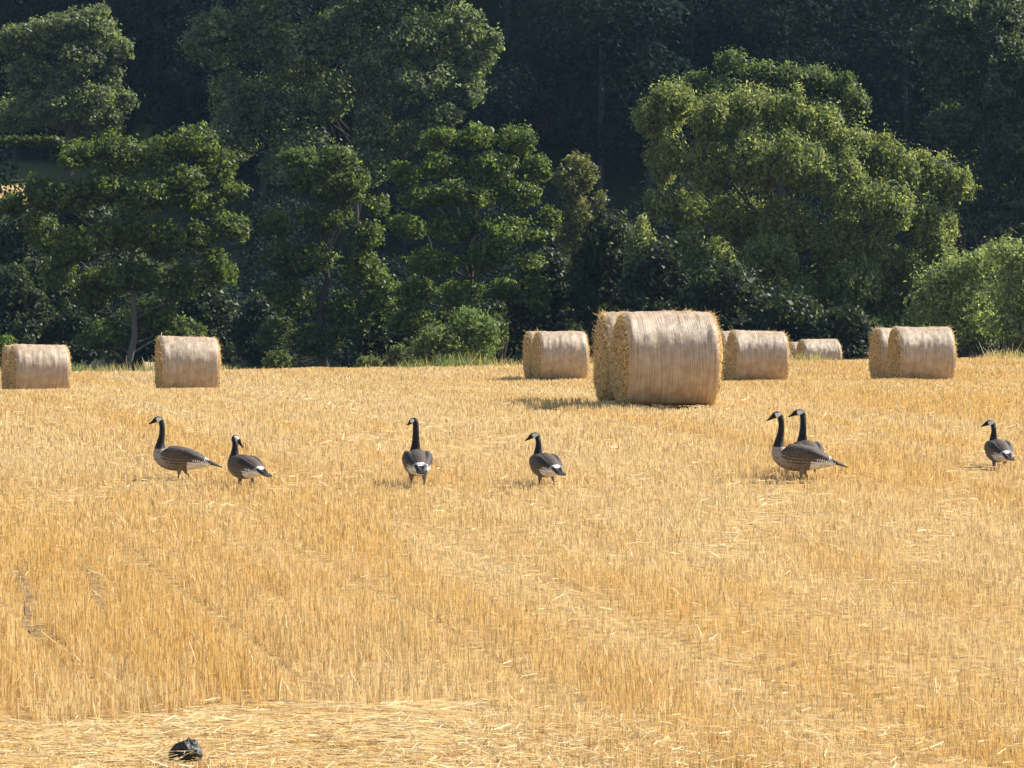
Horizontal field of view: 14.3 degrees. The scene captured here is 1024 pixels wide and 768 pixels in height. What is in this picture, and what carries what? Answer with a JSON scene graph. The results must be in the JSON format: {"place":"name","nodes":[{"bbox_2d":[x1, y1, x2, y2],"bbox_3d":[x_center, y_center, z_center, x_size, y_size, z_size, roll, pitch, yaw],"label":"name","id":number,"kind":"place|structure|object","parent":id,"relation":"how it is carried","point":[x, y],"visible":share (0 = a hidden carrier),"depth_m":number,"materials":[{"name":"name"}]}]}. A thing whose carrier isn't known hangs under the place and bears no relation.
{"place":"outdoors","nodes":[
{"label":"outdoors","id":0,"kind":"place"},
{"bbox_2d":[142,361,154,369],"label":"straw bale","id":1,"kind":"object","parent":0,"point":[146,363],"visible":0.04,"depth_m":171.58},
{"bbox_2d":[0,360,1023,767],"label":"field","id":2,"kind":"structure","parent":0,"point":[476,646],"depth_m":34.53,"materials":[{"name":"yellow plant"}]},
{"bbox_2d":[0,343,10,389],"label":"straw bale","id":3,"kind":"object","parent":2,"relation":"on","point":[4,366],"visible":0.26,"depth_m":113.05},
{"bbox_2d":[0,332,17,370],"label":"bush","id":4,"kind":"object","parent":2,"relation":"on","point":[6,338],"visible":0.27,"depth_m":171.80,"materials":[{"name":"green plant"}]},
{"bbox_2d":[6,343,72,389],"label":"straw bale","id":5,"kind":"object","parent":2,"relation":"on","point":[31,366],"visible":0.71,"depth_m":111.35},
{"bbox_2d":[15,565,105,646],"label":"wheel ruts","id":6,"kind":"structure","parent":2,"relation":"on","point":[28,612],"depth_m":35.70,"materials":[{"name":"soil"}]},
{"bbox_2d":[149,416,222,479],"bbox_3d":[-3.846,0.771,48.257,0.875,0.778,0.339,0,1,3],"label":"goose","id":7,"kind":"object","parent":2,"relation":"on","point":[178,459],"visible":0.99,"depth_m":48.16},
{"bbox_2d":[151,333,223,388],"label":"straw bale","id":8,"kind":"object","parent":2,"relation":"on","point":[185,362],"visible":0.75,"depth_m":104.36},
{"bbox_2d":[227,435,271,484],"bbox_3d":[-3.012,0.910,47.094,0.324,0.632,0.784,0,1,-38],"label":"goose","id":9,"kind":"object","parent":2,"relation":"on","point":[240,467],"visible":1,"depth_m":47.05},
{"bbox_2d":[260,346,292,368],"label":"bush","id":10,"kind":"object","parent":2,"relation":"on","point":[279,358],"visible":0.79,"depth_m":175.75,"materials":[{"name":"green plant"}]},
{"bbox_2d":[354,351,385,367],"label":"bush","id":11,"kind":"object","parent":2,"relation":"on","point":[368,361],"visible":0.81,"depth_m":171.74,"materials":[{"name":"green plant"}]},
{"bbox_2d":[382,342,415,366],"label":"bush","id":12,"kind":"object","parent":2,"relation":"on","point":[397,354],"visible":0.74,"depth_m":173.74,"materials":[{"name":"green plant"}]},
{"bbox_2d":[402,418,432,485],"bbox_3d":[-1.074,0.797,47.035,0.354,0.812,0.891,0,1,-7],"label":"goose","id":13,"kind":"object","parent":2,"relation":"on","point":[417,460],"visible":0.99,"depth_m":46.98},
{"bbox_2d":[410,322,464,365],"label":"bush","id":14,"kind":"object","parent":2,"relation":"on","point":[437,343],"visible":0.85,"depth_m":174.70,"materials":[{"name":"green plant"}]},
{"bbox_2d":[441,301,508,363],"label":"bush","id":15,"kind":"object","parent":2,"relation":"on","point":[483,339],"visible":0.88,"depth_m":175.59,"materials":[{"name":"green plant"}]},
{"bbox_2d":[489,313,509,364],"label":"bush","id":16,"kind":"object","parent":2,"relation":"on","point":[503,331],"visible":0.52,"depth_m":177.76,"materials":[{"name":"green plant"}]},
{"bbox_2d":[0,356,1023,767],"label":"stubble","id":17,"kind":"object","parent":2,"relation":"on","point":[858,396],"visible":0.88,"depth_m":39.37,"materials":[{"name":"yellow plant"}]},
{"bbox_2d":[0,383,1023,767],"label":"loose straw litter","id":18,"kind":"object","parent":2,"relation":"on","point":[156,739],"visible":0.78,"depth_m":28.56,"materials":[{"name":"yellow plant"}]},
{"bbox_2d":[168,736,202,760],"bbox_3d":[-2.159,2.417,27.171,0.207,0.170,0.177,0,1,-31],"label":"rock","id":19,"kind":"object","parent":18,"relation":"on","point":[188,744],"visible":0.98,"depth_m":27.13,"materials":[{"name":"black stone"}]},
{"bbox_2d":[525,432,565,484],"bbox_3d":[0.420,0.881,46.843,0.324,0.644,0.808,0,1,-23],"label":"goose","id":20,"kind":"object","parent":2,"relation":"on","point":[542,464],"visible":0.99,"depth_m":46.79},
{"bbox_2d":[521,330,570,378],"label":"straw bale","id":21,"kind":"object","parent":2,"relation":"on","point":[527,355],"visible":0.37,"depth_m":126.11},
{"bbox_2d":[528,328,591,379],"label":"straw bale","id":22,"kind":"object","parent":2,"relation":"on","point":[559,354],"visible":0.92,"depth_m":124.37},
{"bbox_2d":[589,307,700,402],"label":"straw bale","id":23,"kind":"object","parent":2,"relation":"on","point":[601,379],"visible":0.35,"depth_m":66.17},
{"bbox_2d":[605,308,728,406],"bbox_3d":[2.448,-0.436,64.969,1.852,1.611,1.718,0,1,-9],"label":"straw bale","id":24,"kind":"object","parent":2,"relation":"on","point":[670,358],"visible":0.97,"depth_m":64.36},
{"bbox_2d":[720,327,769,380],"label":"straw bale","id":25,"kind":"object","parent":2,"relation":"on","point":[724,335],"visible":0.08,"depth_m":113.93},
{"bbox_2d":[722,326,793,381],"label":"straw bale","id":26,"kind":"object","parent":2,"relation":"on","point":[758,355],"visible":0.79,"depth_m":112.34},
{"bbox_2d":[789,342,797,359],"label":"straw bale","id":27,"kind":"object","parent":2,"relation":"on","point":[793,345],"visible":0.09,"depth_m":161.08},
{"bbox_2d":[788,409,823,476],"bbox_3d":[3.521,0.712,48.317,0.357,0.821,0.865,0,1,-12],"label":"goose","id":28,"kind":"object","parent":2,"relation":"on","point":[802,437],"visible":0.34,"depth_m":48.59},
{"bbox_2d":[766,411,847,481],"bbox_3d":[3.436,0.741,47.658,0.950,0.843,0.368,0,1,2],"label":"goose","id":29,"kind":"object","parent":2,"relation":"on","point":[802,459],"visible":0.99,"depth_m":47.55},
{"bbox_2d":[794,336,842,359],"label":"straw bale","id":30,"kind":"object","parent":2,"relation":"on","point":[829,348],"visible":0.41,"depth_m":159.38},
{"bbox_2d":[866,325,891,378],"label":"straw bale","id":31,"kind":"object","parent":2,"relation":"on","point":[878,364],"visible":0.35,"depth_m":108.75},
{"bbox_2d":[883,324,957,379],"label":"straw bale","id":32,"kind":"object","parent":2,"relation":"on","point":[926,353],"visible":0.85,"depth_m":106.34},
{"bbox_2d":[980,420,1014,467],"bbox_3d":[6.008,0.772,50.276,0.324,0.648,0.784,0,1,-11],"label":"goose","id":33,"kind":"object","parent":2,"relation":"on","point":[996,449],"visible":1,"depth_m":50.24},
{"bbox_2d":[0,0,1023,370],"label":"hill","id":34,"kind":"structure","parent":0,"point":[618,186],"depth_m":281.42,"materials":[{"name":"green plant"}]},
{"bbox_2d":[0,256,54,343],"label":"shrub","id":35,"kind":"object","parent":34,"relation":"on","point":[21,305],"visible":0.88,"depth_m":213.27,"materials":[{"name":"green plant"}]},
{"bbox_2d":[0,208,61,323],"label":"tree","id":36,"kind":"object","parent":34,"relation":"on","point":[14,247],"visible":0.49,"depth_m":224.94,"materials":[{"name":"green plant"}]},
{"bbox_2d":[0,133,64,147],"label":"hedge","id":37,"kind":"object","parent":34,"relation":"on","point":[45,141],"visible":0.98,"depth_m":275.55,"materials":[{"name":"green plant"}]},
{"bbox_2d":[8,253,78,341],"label":"shrub","id":38,"kind":"object","parent":34,"relation":"on","point":[59,301],"visible":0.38,"depth_m":221.21,"materials":[{"name":"green plant"}]},
{"bbox_2d":[0,0,140,182],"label":"ash tree","id":39,"kind":"object","parent":34,"relation":"on","point":[68,100],"visible":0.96,"depth_m":270.98,"materials":[{"name":"green plant"}]},
{"bbox_2d":[35,302,114,369],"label":"shrub","id":40,"kind":"object","parent":34,"relation":"on","point":[65,328],"visible":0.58,"depth_m":215.20,"materials":[{"name":"green plant"}]},
{"bbox_2d":[49,202,111,359],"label":"tree","id":41,"kind":"object","parent":34,"relation":"on","point":[98,212],"visible":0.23,"depth_m":227.29,"materials":[{"name":"green plant"}]},
{"bbox_2d":[0,120,253,370],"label":"alder tree","id":42,"kind":"object","parent":34,"relation":"on","point":[130,276],"visible":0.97,"depth_m":199.51,"materials":[{"name":"green plant"}]},
{"bbox_2d":[169,279,242,368],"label":"shrub","id":43,"kind":"object","parent":34,"relation":"on","point":[209,310],"visible":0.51,"depth_m":216.23,"materials":[{"name":"green plant"}]},
{"bbox_2d":[226,289,297,368],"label":"shrub","id":44,"kind":"object","parent":34,"relation":"on","point":[248,323],"visible":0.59,"depth_m":212.22,"materials":[{"name":"green plant"}]},
{"bbox_2d":[250,137,398,366],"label":"alder tree","id":45,"kind":"object","parent":34,"relation":"on","point":[318,339],"visible":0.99,"depth_m":206.44,"materials":[{"name":"green plant"}]},
{"bbox_2d":[172,0,505,367],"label":"ash tree","id":46,"kind":"object","parent":34,"relation":"on","point":[273,103],"visible":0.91,"depth_m":248.87,"materials":[{"name":"green plant"}]},
{"bbox_2d":[340,284,418,366],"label":"shrub","id":47,"kind":"object","parent":34,"relation":"on","point":[376,339],"visible":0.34,"depth_m":213.81,"materials":[{"name":"green plant"}]},
{"bbox_2d":[411,298,522,362],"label":"shrub","id":48,"kind":"object","parent":34,"relation":"on","point":[513,346],"visible":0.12,"depth_m":209.17,"materials":[{"name":"green plant"}]},
{"bbox_2d":[378,119,563,359],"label":"alder tree","id":49,"kind":"object","parent":34,"relation":"on","point":[490,252],"visible":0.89,"depth_m":201.73,"materials":[{"name":"green plant"}]},
{"bbox_2d":[0,0,1023,369],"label":"woodland","id":50,"kind":"object","parent":34,"relation":"on","point":[178,78],"depth_m":278.48,"materials":[{"name":"green plant"}]},
{"bbox_2d":[501,243,585,353],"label":"shrub","id":51,"kind":"object","parent":34,"relation":"on","point":[522,320],"visible":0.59,"depth_m":205.15,"materials":[{"name":"green plant"}]},
{"bbox_2d":[545,149,609,278],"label":"young tree","id":52,"kind":"object","parent":34,"relation":"on","point":[574,194],"visible":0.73,"depth_m":215.50,"materials":[{"name":"green plant"}]},
{"bbox_2d":[563,199,635,358],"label":"shrub","id":53,"kind":"object","parent":34,"relation":"on","point":[592,287],"visible":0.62,"depth_m":203.21,"materials":[{"name":"green plant"}]},
{"bbox_2d":[569,110,685,121],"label":"hedge","id":54,"kind":"object","parent":34,"relation":"on","point":[589,118],"visible":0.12,"depth_m":285.45,"materials":[{"name":"green plant"}]},
{"bbox_2d":[610,229,695,311],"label":"shrub","id":55,"kind":"object","parent":34,"relation":"on","point":[646,281],"visible":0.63,"depth_m":191.39,"materials":[{"name":"green plant"}]},
{"bbox_2d":[668,250,776,330],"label":"shrub","id":56,"kind":"object","parent":34,"relation":"on","point":[726,295],"visible":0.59,"depth_m":189.16,"materials":[{"name":"green plant"}]},
{"bbox_2d":[679,45,872,211],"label":"alder tree","id":57,"kind":"object","parent":34,"relation":"on","point":[810,77],"visible":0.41,"depth_m":225.39,"materials":[{"name":"green plant"}]},
{"bbox_2d":[745,286,831,343],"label":"shrub","id":58,"kind":"object","parent":34,"relation":"on","point":[790,313],"visible":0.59,"depth_m":188.18,"materials":[{"name":"green plant"}]},
{"bbox_2d":[620,72,983,330],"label":"willow tree","id":59,"kind":"object","parent":34,"relation":"on","point":[772,244],"visible":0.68,"depth_m":196.56,"materials":[{"name":"green plant"}]},
{"bbox_2d":[801,302,883,359],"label":"shrub","id":60,"kind":"object","parent":34,"relation":"on","point":[852,328],"visible":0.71,"depth_m":187.31,"materials":[{"name":"green plant"}]},
{"bbox_2d":[900,239,1004,357],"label":"willow bush","id":61,"kind":"object","parent":34,"relation":"on","point":[949,312],"visible":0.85,"depth_m":185.53,"materials":[{"name":"green plant"}]},
{"bbox_2d":[903,0,1023,349],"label":"oak tree","id":62,"kind":"object","parent":34,"relation":"on","point":[992,47],"visible":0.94,"depth_m":260.95,"materials":[{"name":"green plant"}]},
{"bbox_2d":[952,215,1023,356],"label":"bare bush","id":63,"kind":"object","parent":34,"relation":"on","point":[1003,347],"visible":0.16,"depth_m":204.88,"materials":[{"name":"green plant"}]},
{"bbox_2d":[977,223,1023,356],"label":"willow bush","id":64,"kind":"object","parent":34,"relation":"on","point":[1013,252],"visible":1,"depth_m":183.62,"materials":[{"name":"green plant"}]},
{"bbox_2d":[0,342,1023,373],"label":"margin grass","id":65,"kind":"structure","parent":0,"point":[469,361],"depth_m":148.14,"materials":[{"name":"green plant"}]}
]}

